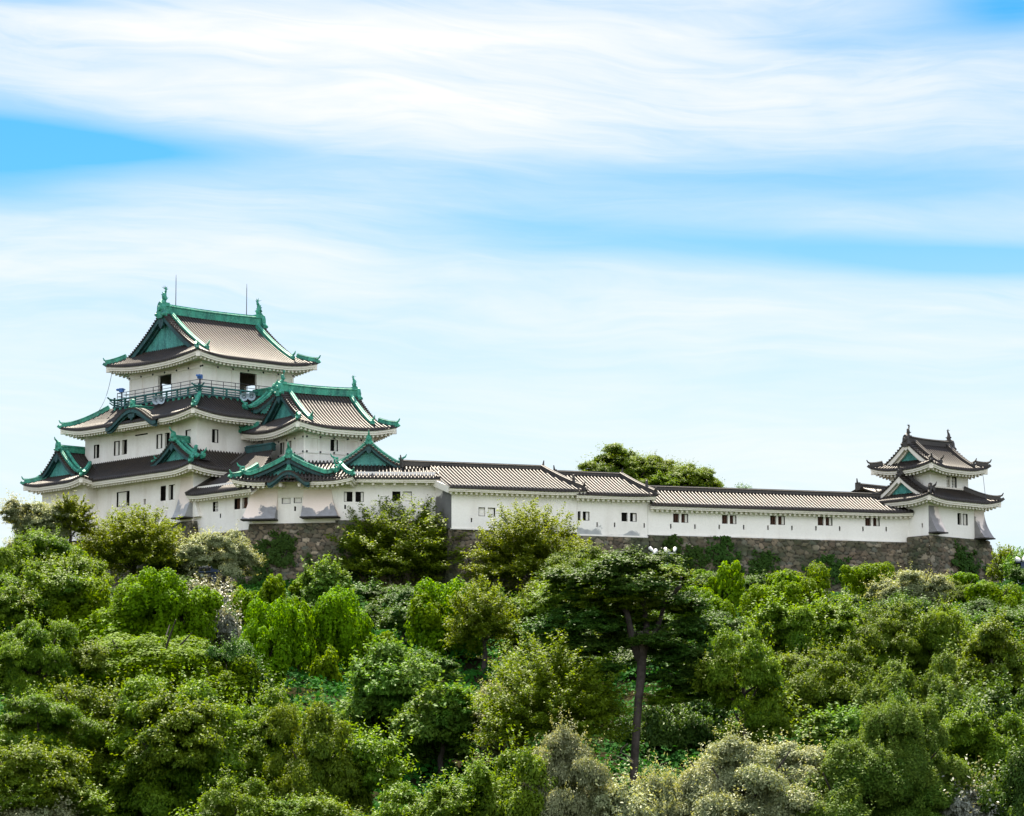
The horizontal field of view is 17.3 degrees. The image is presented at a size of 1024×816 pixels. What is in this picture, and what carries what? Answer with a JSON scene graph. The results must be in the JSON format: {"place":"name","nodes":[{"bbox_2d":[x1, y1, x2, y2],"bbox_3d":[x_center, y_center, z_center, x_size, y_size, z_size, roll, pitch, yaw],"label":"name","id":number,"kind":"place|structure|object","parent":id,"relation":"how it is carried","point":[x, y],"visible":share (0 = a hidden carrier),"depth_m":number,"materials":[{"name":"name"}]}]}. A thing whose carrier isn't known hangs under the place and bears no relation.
{"place":"outdoors","nodes":[
{"label":"outdoors","id":0,"kind":"place"},
{"bbox_2d":[0,538,1023,815],"bbox_3d":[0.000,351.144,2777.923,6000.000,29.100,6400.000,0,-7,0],"label":"ground","id":1,"kind":"structure","parent":0,"point":[474,664],"depth_m":231.59,"materials":[{"name":"soil"}]},
{"bbox_2d":[0,532,35,633],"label":"broadleaf tree","id":2,"kind":"object","parent":1,"relation":"on","point":[9,559],"visible":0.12,"depth_m":259.03,"materials":[{"name":"green plant"}]},
{"bbox_2d":[0,747,71,813],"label":"broadleaf tree","id":3,"kind":"object","parent":1,"relation":"on","point":[45,785],"visible":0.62,"depth_m":184.64,"materials":[{"name":"green plant"}]},
{"bbox_2d":[0,488,80,548],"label":"evergreen oak","id":4,"kind":"object","parent":1,"relation":"on","point":[19,518],"visible":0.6,"depth_m":283.42,"materials":[{"name":"green plant"}]},
{"bbox_2d":[0,773,91,815],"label":"evergreen oak","id":5,"kind":"object","parent":1,"relation":"on","point":[28,811],"visible":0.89,"depth_m":183.86,"materials":[{"name":"green plant"}]},
{"bbox_2d":[0,557,96,630],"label":"broadleaf tree","id":6,"kind":"object","parent":1,"relation":"on","point":[16,601],"visible":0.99,"depth_m":246.96,"materials":[{"name":"green plant"}]},
{"bbox_2d":[0,607,113,701],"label":"broadleaf tree","id":7,"kind":"object","parent":1,"relation":"on","point":[25,655],"visible":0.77,"depth_m":221.91,"materials":[{"name":"green plant"}]},
{"bbox_2d":[0,731,114,815],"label":"broadleaf tree","id":8,"kind":"object","parent":1,"relation":"on","point":[75,767],"visible":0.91,"depth_m":184.96,"materials":[{"name":"green plant"}]},
{"bbox_2d":[0,679,121,815],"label":"broadleaf tree","id":9,"kind":"object","parent":1,"relation":"on","point":[41,709],"visible":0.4,"depth_m":196.23,"materials":[{"name":"green plant"}]},
{"bbox_2d":[10,525,114,585],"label":"broadleaf tree","id":10,"kind":"object","parent":1,"relation":"on","point":[43,542],"visible":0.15,"depth_m":265.86,"materials":[{"name":"green plant"}]},
{"bbox_2d":[21,544,113,595],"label":"broadleaf tree","id":11,"kind":"object","parent":1,"relation":"on","point":[83,563],"visible":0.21,"depth_m":252.08,"materials":[{"name":"green plant"}]},
{"bbox_2d":[48,490,99,543],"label":"cherry tree","id":12,"kind":"object","parent":1,"relation":"on","point":[80,520],"visible":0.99,"depth_m":283.67,"materials":[{"name":"green plant"}]},
{"bbox_2d":[42,575,112,652],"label":"vine covered tree","id":13,"kind":"object","parent":1,"relation":"on","point":[99,601],"visible":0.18,"depth_m":246.81,"materials":[{"name":"green plant"}]},
{"bbox_2d":[7,668,150,788],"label":"broadleaf tree","id":14,"kind":"object","parent":1,"relation":"on","point":[104,709],"visible":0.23,"depth_m":199.04,"materials":[{"name":"green plant"}]},
{"bbox_2d":[69,606,152,649],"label":"vine covered tree","id":15,"kind":"object","parent":1,"relation":"on","point":[93,620],"visible":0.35,"depth_m":243.41,"materials":[{"name":"green plant"}]},
{"bbox_2d":[72,500,199,586],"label":"cherry tree","id":16,"kind":"object","parent":1,"relation":"on","point":[130,543],"visible":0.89,"depth_m":285.75,"materials":[{"name":"green plant"}]},
{"bbox_2d":[73,520,198,588],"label":"stone wall","id":17,"kind":"structure","parent":1,"relation":"on","point":[189,526],"depth_m":295.93,"materials":[{"name":"stone"}]},
{"bbox_2d":[20,287,320,543],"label":"castle keep","id":18,"kind":"structure","parent":17,"relation":"on","point":[173,448],"depth_m":305.20,"materials":[{"name":"paint"}]},
{"bbox_2d":[87,565,187,644],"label":"vine covered tree","id":19,"kind":"object","parent":1,"relation":"on","point":[140,600],"visible":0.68,"depth_m":242.02,"materials":[{"name":"green plant"}]},
{"bbox_2d":[67,619,218,695],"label":"vine covered tree","id":20,"kind":"object","parent":1,"relation":"on","point":[133,656],"visible":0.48,"depth_m":224.76,"materials":[{"name":"green plant"}]},
{"bbox_2d":[94,654,266,815],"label":"broadleaf tree","id":21,"kind":"object","parent":1,"relation":"on","point":[185,732],"visible":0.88,"depth_m":193.92,"materials":[{"name":"green plant"}]},
{"bbox_2d":[152,585,223,647],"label":"vine covered tree","id":22,"kind":"object","parent":1,"relation":"on","point":[198,608],"visible":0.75,"depth_m":242.04,"materials":[{"name":"green plant"}]},
{"bbox_2d":[173,519,265,592],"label":"evergreen oak","id":23,"kind":"object","parent":1,"relation":"on","point":[230,553],"visible":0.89,"depth_m":277.31,"materials":[{"name":"green plant"}]},
{"bbox_2d":[168,758,275,815],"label":"broadleaf tree","id":24,"kind":"object","parent":1,"relation":"on","point":[224,801],"visible":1,"depth_m":186.01,"materials":[{"name":"green plant"}]},
{"bbox_2d":[205,577,243,651],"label":"silvery shrub","id":25,"kind":"object","parent":1,"relation":"on","point":[227,624],"visible":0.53,"depth_m":246.10,"materials":[{"name":"grey plant"}]},
{"bbox_2d":[190,653,271,707],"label":"vine covered tree","id":26,"kind":"object","parent":1,"relation":"on","point":[218,676],"visible":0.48,"depth_m":224.23,"materials":[{"name":"green plant"}]},
{"bbox_2d":[197,624,283,707],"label":"dark evergreen tree","id":27,"kind":"object","parent":1,"relation":"on","point":[241,647],"visible":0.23,"depth_m":225.64,"materials":[{"name":"green plant"}]},
{"bbox_2d":[227,585,258,626],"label":"vine covered tree","id":28,"kind":"object","parent":1,"relation":"on","point":[245,597],"visible":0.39,"depth_m":265.88,"materials":[{"name":"green plant"}]},
{"bbox_2d":[233,625,292,687],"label":"vine covered tree","id":29,"kind":"object","parent":1,"relation":"on","point":[277,657],"visible":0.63,"depth_m":231.70,"materials":[{"name":"green plant"}]},
{"bbox_2d":[256,573,285,607],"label":"vine covered tree","id":30,"kind":"object","parent":1,"relation":"on","point":[272,589],"visible":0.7,"depth_m":256.51,"materials":[{"name":"green plant"}]},
{"bbox_2d":[239,595,309,666],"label":"vine covered tree","id":31,"kind":"object","parent":1,"relation":"on","point":[282,617],"visible":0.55,"depth_m":234.05,"materials":[{"name":"green plant"}]},
{"bbox_2d":[221,674,330,793],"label":"broadleaf tree","id":32,"kind":"object","parent":1,"relation":"on","point":[256,724],"visible":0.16,"depth_m":197.69,"materials":[{"name":"green plant"}]},
{"bbox_2d":[285,595,316,675],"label":"vine covered tree","id":33,"kind":"object","parent":1,"relation":"on","point":[304,607],"visible":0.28,"depth_m":242.20,"materials":[{"name":"green plant"}]},
{"bbox_2d":[195,520,435,589],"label":"stone wall","id":34,"kind":"structure","parent":1,"relation":"on","point":[313,541],"depth_m":287.98,"materials":[{"name":"stone"}]},
{"bbox_2d":[233,538,279,584],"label":"climbing plant","id":35,"kind":"object","parent":34,"relation":"attached to","point":[258,570],"visible":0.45,"depth_m":287.76,"materials":[{"name":"green plant"}]},
{"bbox_2d":[261,527,311,569],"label":"climbing plant","id":36,"kind":"object","parent":34,"relation":"attached to","point":[278,544],"visible":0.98,"depth_m":287.94,"materials":[{"name":"green plant"}]},
{"bbox_2d":[185,370,440,534],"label":"keep","id":37,"kind":"structure","parent":34,"relation":"on","point":[316,454],"depth_m":291.52,"materials":[{"name":"white paint"}]},
{"bbox_2d":[266,788,372,815],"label":"broadleaf tree","id":38,"kind":"object","parent":1,"relation":"on","point":[321,805],"visible":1,"depth_m":185.55,"materials":[{"name":"green plant"}]},
{"bbox_2d":[294,552,355,604],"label":"glossy leaved tree","id":39,"kind":"object","parent":1,"relation":"on","point":[320,579],"visible":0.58,"depth_m":269.77,"materials":[{"name":"green plant"}]},
{"bbox_2d":[307,643,343,690],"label":"vine covered tree","id":40,"kind":"object","parent":1,"relation":"on","point":[325,665],"visible":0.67,"depth_m":238.06,"materials":[{"name":"green plant"}]},
{"bbox_2d":[298,581,375,679],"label":"vine covered tree","id":41,"kind":"object","parent":1,"relation":"on","point":[340,629],"visible":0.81,"depth_m":243.83,"materials":[{"name":"green plant"}]},
{"bbox_2d":[260,679,421,815],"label":"broadleaf tree","id":42,"kind":"object","parent":1,"relation":"on","point":[354,770],"visible":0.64,"depth_m":192.39,"materials":[{"name":"green plant"}]},
{"bbox_2d":[330,624,444,752],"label":"glossy leaved tree","id":43,"kind":"object","parent":1,"relation":"on","point":[386,677],"visible":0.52,"depth_m":212.65,"materials":[{"name":"green plant"}]},
{"bbox_2d":[365,585,414,609],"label":"dark evergreen tree","id":44,"kind":"object","parent":1,"relation":"on","point":[389,599],"visible":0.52,"depth_m":267.99,"materials":[{"name":"green plant"}]},
{"bbox_2d":[374,601,410,646],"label":"dark evergreen tree","id":45,"kind":"object","parent":1,"relation":"on","point":[394,617],"visible":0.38,"depth_m":255.04,"materials":[{"name":"green plant"}]},
{"bbox_2d":[313,492,477,588],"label":"cherry tree","id":46,"kind":"object","parent":1,"relation":"on","point":[403,547],"visible":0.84,"depth_m":284.69,"materials":[{"name":"green plant"}]},
{"bbox_2d":[367,762,478,815],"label":"broadleaf tree","id":47,"kind":"object","parent":1,"relation":"on","point":[438,801],"visible":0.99,"depth_m":184.93,"materials":[{"name":"green plant"}]},
{"bbox_2d":[386,677,483,777],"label":"glossy leaved tree","id":48,"kind":"object","parent":1,"relation":"on","point":[436,721],"visible":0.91,"depth_m":206.72,"materials":[{"name":"green plant"}]},
{"bbox_2d":[406,646,468,685],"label":"dark evergreen tree","id":49,"kind":"object","parent":1,"relation":"on","point":[449,666],"visible":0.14,"depth_m":235.69,"materials":[{"name":"green plant"}]},
{"bbox_2d":[403,575,482,662],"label":"vine covered tree","id":50,"kind":"object","parent":1,"relation":"on","point":[428,611],"visible":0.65,"depth_m":248.59,"materials":[{"name":"green plant"}]},
{"bbox_2d":[438,573,523,673],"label":"cherry tree","id":51,"kind":"object","parent":1,"relation":"on","point":[480,617],"visible":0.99,"depth_m":244.27,"materials":[{"name":"green plant"}]},
{"bbox_2d":[467,675,528,769],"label":"evergreen oak","id":52,"kind":"object","parent":1,"relation":"on","point":[496,751],"visible":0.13,"depth_m":207.71,"materials":[{"name":"green plant"}]},
{"bbox_2d":[445,717,575,815],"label":"broadleaf tree","id":53,"kind":"object","parent":1,"relation":"on","point":[492,794],"visible":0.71,"depth_m":185.31,"materials":[{"name":"green plant"}]},
{"bbox_2d":[0,614,1023,815],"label":"undergrowth","id":54,"kind":"object","parent":1,"relation":"on","point":[446,763],"visible":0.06,"depth_m":228.03,"materials":[{"name":"green plant"}]},
{"bbox_2d":[455,497,594,597],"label":"cherry tree","id":55,"kind":"object","parent":1,"relation":"on","point":[523,548],"visible":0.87,"depth_m":279.60,"materials":[{"name":"green plant"}]},
{"bbox_2d":[460,628,641,758],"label":"cherry tree","id":56,"kind":"object","parent":1,"relation":"on","point":[537,698],"visible":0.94,"depth_m":201.59,"materials":[{"name":"green plant"}]},
{"bbox_2d":[494,557,608,660],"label":"broadleaf tree","id":57,"kind":"object","parent":1,"relation":"on","point":[524,611],"visible":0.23,"depth_m":246.41,"materials":[{"name":"green plant"}]},
{"bbox_2d":[109,578,1023,632],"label":"ground ivy","id":58,"kind":"object","parent":1,"relation":"on","point":[254,587],"visible":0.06,"depth_m":280.49,"materials":[{"name":"green plant"}]},
{"bbox_2d":[526,542,611,588],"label":"broadleaf tree","id":59,"kind":"object","parent":1,"relation":"on","point":[591,554],"visible":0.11,"depth_m":273.68,"materials":[{"name":"green plant"}]},
{"bbox_2d":[516,703,665,815],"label":"evergreen oak","id":60,"kind":"object","parent":1,"relation":"on","point":[580,769],"visible":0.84,"depth_m":184.95,"materials":[{"name":"green plant"}]},
{"bbox_2d":[576,442,662,484],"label":"broadleaf tree","id":61,"kind":"object","parent":1,"relation":"on","point":[614,457],"visible":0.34,"depth_m":307.91,"materials":[{"name":"green plant"}]},
{"bbox_2d":[513,545,737,786],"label":"tall tree","id":62,"kind":"object","parent":1,"relation":"on","point":[621,594],"visible":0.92,"depth_m":205.48,"materials":[{"name":"green plant"}]},
{"bbox_2d":[616,450,685,483],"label":"broadleaf tree","id":63,"kind":"object","parent":1,"relation":"on","point":[655,462],"visible":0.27,"depth_m":309.62,"materials":[{"name":"green plant"}]},
{"bbox_2d":[608,667,702,764],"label":"dark evergreen tree","id":64,"kind":"object","parent":1,"relation":"on","point":[651,714],"visible":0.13,"depth_m":216.51,"materials":[{"name":"green plant"}]},
{"bbox_2d":[628,742,684,815],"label":"evergreen oak","id":65,"kind":"object","parent":1,"relation":"on","point":[663,794],"visible":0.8,"depth_m":186.44,"materials":[{"name":"green plant"}]},
{"bbox_2d":[649,457,726,487],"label":"broadleaf tree","id":66,"kind":"object","parent":1,"relation":"on","point":[688,474],"visible":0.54,"depth_m":308.51,"materials":[{"name":"green plant"}]},
{"bbox_2d":[643,692,739,758],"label":"dark evergreen tree","id":67,"kind":"object","parent":1,"relation":"on","point":[695,727],"visible":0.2,"depth_m":216.19,"materials":[{"name":"green plant"}]},
{"bbox_2d":[662,743,749,815],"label":"evergreen oak","id":68,"kind":"object","parent":1,"relation":"on","point":[680,810],"visible":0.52,"depth_m":185.44,"materials":[{"name":"green plant"}]},
{"bbox_2d":[434,529,998,595],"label":"stone wall","id":69,"kind":"structure","parent":1,"relation":"on","point":[918,551],"depth_m":295.12,"materials":[{"name":"stone"}]},
{"bbox_2d":[400,455,588,532],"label":"castle gallery","id":70,"kind":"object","parent":69,"relation":"on","point":[468,494],"visible":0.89,"depth_m":288.66,"materials":[{"name":"paint"}]},
{"bbox_2d":[553,465,658,537],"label":"castle gallery","id":71,"kind":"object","parent":69,"relation":"on","point":[613,504],"visible":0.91,"depth_m":291.14,"materials":[{"name":"paint"}]},
{"bbox_2d":[670,544,729,577],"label":"climbing plant","id":72,"kind":"object","parent":69,"relation":"attached to","point":[696,552],"visible":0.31,"depth_m":291.79,"materials":[{"name":"green plant"}]},
{"bbox_2d":[700,535,741,564],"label":"climbing plant","id":73,"kind":"object","parent":69,"relation":"attached to","point":[720,549],"visible":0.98,"depth_m":292.74,"materials":[{"name":"green plant"}]},
{"bbox_2d":[740,546,782,577],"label":"climbing plant","id":74,"kind":"object","parent":69,"relation":"attached to","point":[764,562],"visible":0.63,"depth_m":293.48,"materials":[{"name":"green plant"}]},
{"bbox_2d":[648,485,913,541],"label":"castle gallery","id":75,"kind":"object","parent":69,"relation":"on","point":[764,513],"visible":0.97,"depth_m":295.98,"materials":[{"name":"paint"}]},
{"bbox_2d":[866,424,1004,541],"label":"corner turret","id":76,"kind":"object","parent":69,"relation":"on","point":[928,479],"visible":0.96,"depth_m":300.49,"materials":[{"name":"paint"}]},
{"bbox_2d":[950,538,990,581],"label":"climbing plant","id":77,"kind":"object","parent":69,"relation":"attached to","point":[965,565],"visible":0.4,"depth_m":298.63,"materials":[{"name":"green plant"}]},
{"bbox_2d":[703,560,744,616],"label":"vine covered tree","id":78,"kind":"object","parent":1,"relation":"on","point":[724,583],"visible":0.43,"depth_m":270.34,"materials":[{"name":"green plant"}]},
{"bbox_2d":[684,608,812,747],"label":"broadleaf tree","id":79,"kind":"object","parent":1,"relation":"on","point":[759,703],"visible":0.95,"depth_m":202.61,"materials":[{"name":"green plant"}]},
{"bbox_2d":[677,715,829,815],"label":"evergreen oak","id":80,"kind":"object","parent":1,"relation":"on","point":[743,766],"visible":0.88,"depth_m":185.32,"materials":[{"name":"green plant"}]},
{"bbox_2d":[737,580,802,624],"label":"vine covered tree","id":81,"kind":"object","parent":1,"relation":"on","point":[794,587],"visible":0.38,"depth_m":262.56,"materials":[{"name":"green plant"}]},
{"bbox_2d":[733,585,866,662],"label":"broadleaf tree","id":82,"kind":"object","parent":1,"relation":"on","point":[797,626],"visible":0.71,"depth_m":229.71,"materials":[{"name":"green plant"}]},
{"bbox_2d":[765,560,835,606],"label":"vine covered tree","id":83,"kind":"object","parent":1,"relation":"on","point":[814,583],"visible":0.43,"depth_m":269.68,"materials":[{"name":"green plant"}]},
{"bbox_2d":[773,630,880,730],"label":"broadleaf tree","id":84,"kind":"object","parent":1,"relation":"on","point":[818,678],"visible":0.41,"depth_m":212.22,"materials":[{"name":"green plant"}]},
{"bbox_2d":[794,700,864,765],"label":"glossy leaved tree","id":85,"kind":"object","parent":1,"relation":"on","point":[821,724],"visible":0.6,"depth_m":194.73,"materials":[{"name":"green plant"}]},
{"bbox_2d":[776,724,914,815],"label":"cypress tree","id":86,"kind":"object","parent":1,"relation":"on","point":[853,773],"visible":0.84,"depth_m":184.47,"materials":[{"name":"green plant"}]},
{"bbox_2d":[836,561,898,608],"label":"vine covered tree","id":87,"kind":"object","parent":1,"relation":"on","point":[854,576],"visible":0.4,"depth_m":274.78,"materials":[{"name":"green plant"}]},
{"bbox_2d":[845,647,924,715],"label":"cypress tree","id":88,"kind":"object","parent":1,"relation":"on","point":[866,696],"visible":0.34,"depth_m":208.39,"materials":[{"name":"green plant"}]},
{"bbox_2d":[849,594,952,699],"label":"broadleaf tree","id":89,"kind":"object","parent":1,"relation":"on","point":[894,630],"visible":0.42,"depth_m":231.77,"materials":[{"name":"green plant"}]},
{"bbox_2d":[860,561,954,608],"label":"evergreen oak","id":90,"kind":"object","parent":1,"relation":"on","point":[919,585],"visible":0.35,"depth_m":268.53,"materials":[{"name":"green plant"}]},
{"bbox_2d":[863,761,968,815],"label":"cypress tree","id":91,"kind":"object","parent":1,"relation":"on","point":[925,802],"visible":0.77,"depth_m":184.85,"materials":[{"name":"green plant"}]},
{"bbox_2d":[858,679,976,815],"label":"cypress tree","id":92,"kind":"object","parent":1,"relation":"on","point":[902,728],"visible":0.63,"depth_m":186.88,"materials":[{"name":"green plant"}]},
{"bbox_2d":[868,634,992,769],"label":"broadleaf tree","id":93,"kind":"object","parent":1,"relation":"on","point":[932,686],"visible":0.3,"depth_m":206.47,"materials":[{"name":"green plant"}]},
{"bbox_2d":[911,594,976,684],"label":"broadleaf tree","id":94,"kind":"object","parent":1,"relation":"on","point":[945,622],"visible":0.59,"depth_m":231.98,"materials":[{"name":"green plant"}]},
{"bbox_2d":[937,754,1006,815],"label":"silvery shrub","id":95,"kind":"object","parent":1,"relation":"on","point":[964,805],"visible":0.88,"depth_m":185.26,"materials":[{"name":"grey plant"}]},
{"bbox_2d":[934,690,1023,788],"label":"broadleaf tree","id":96,"kind":"object","parent":1,"relation":"on","point":[981,739],"visible":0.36,"depth_m":193.16,"materials":[{"name":"green plant"}]},
{"bbox_2d":[938,604,1023,714],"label":"broadleaf tree","id":97,"kind":"object","parent":1,"relation":"on","point":[989,645],"visible":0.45,"depth_m":222.61,"materials":[{"name":"green plant"}]},
{"bbox_2d":[941,645,1023,782],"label":"broadleaf tree","id":98,"kind":"object","parent":1,"relation":"on","point":[991,697],"visible":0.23,"depth_m":196.69,"materials":[{"name":"green plant"}]},
{"bbox_2d":[956,605,1023,635],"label":"dark evergreen tree","id":99,"kind":"object","parent":1,"relation":"on","point":[978,619],"visible":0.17,"depth_m":248.07,"materials":[{"name":"green plant"}]},
{"bbox_2d":[963,579,1023,613],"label":"vine covered tree","id":100,"kind":"object","parent":1,"relation":"on","point":[989,590],"visible":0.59,"depth_m":268.49,"materials":[{"name":"green plant"}]},
{"bbox_2d":[964,725,1023,815],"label":"dark evergreen tree","id":101,"kind":"object","parent":1,"relation":"on","point":[1008,794],"visible":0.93,"depth_m":185.70,"materials":[{"name":"green plant"}]},
{"bbox_2d":[985,542,1019,583],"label":"cherry tree","id":102,"kind":"object","parent":1,"relation":"on","point":[998,558],"visible":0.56,"depth_m":291.26,"materials":[{"name":"green plant"}]},
{"bbox_2d":[0,0,1023,582],"label":"sky","id":103,"kind":"structure","parent":0,"point":[763,243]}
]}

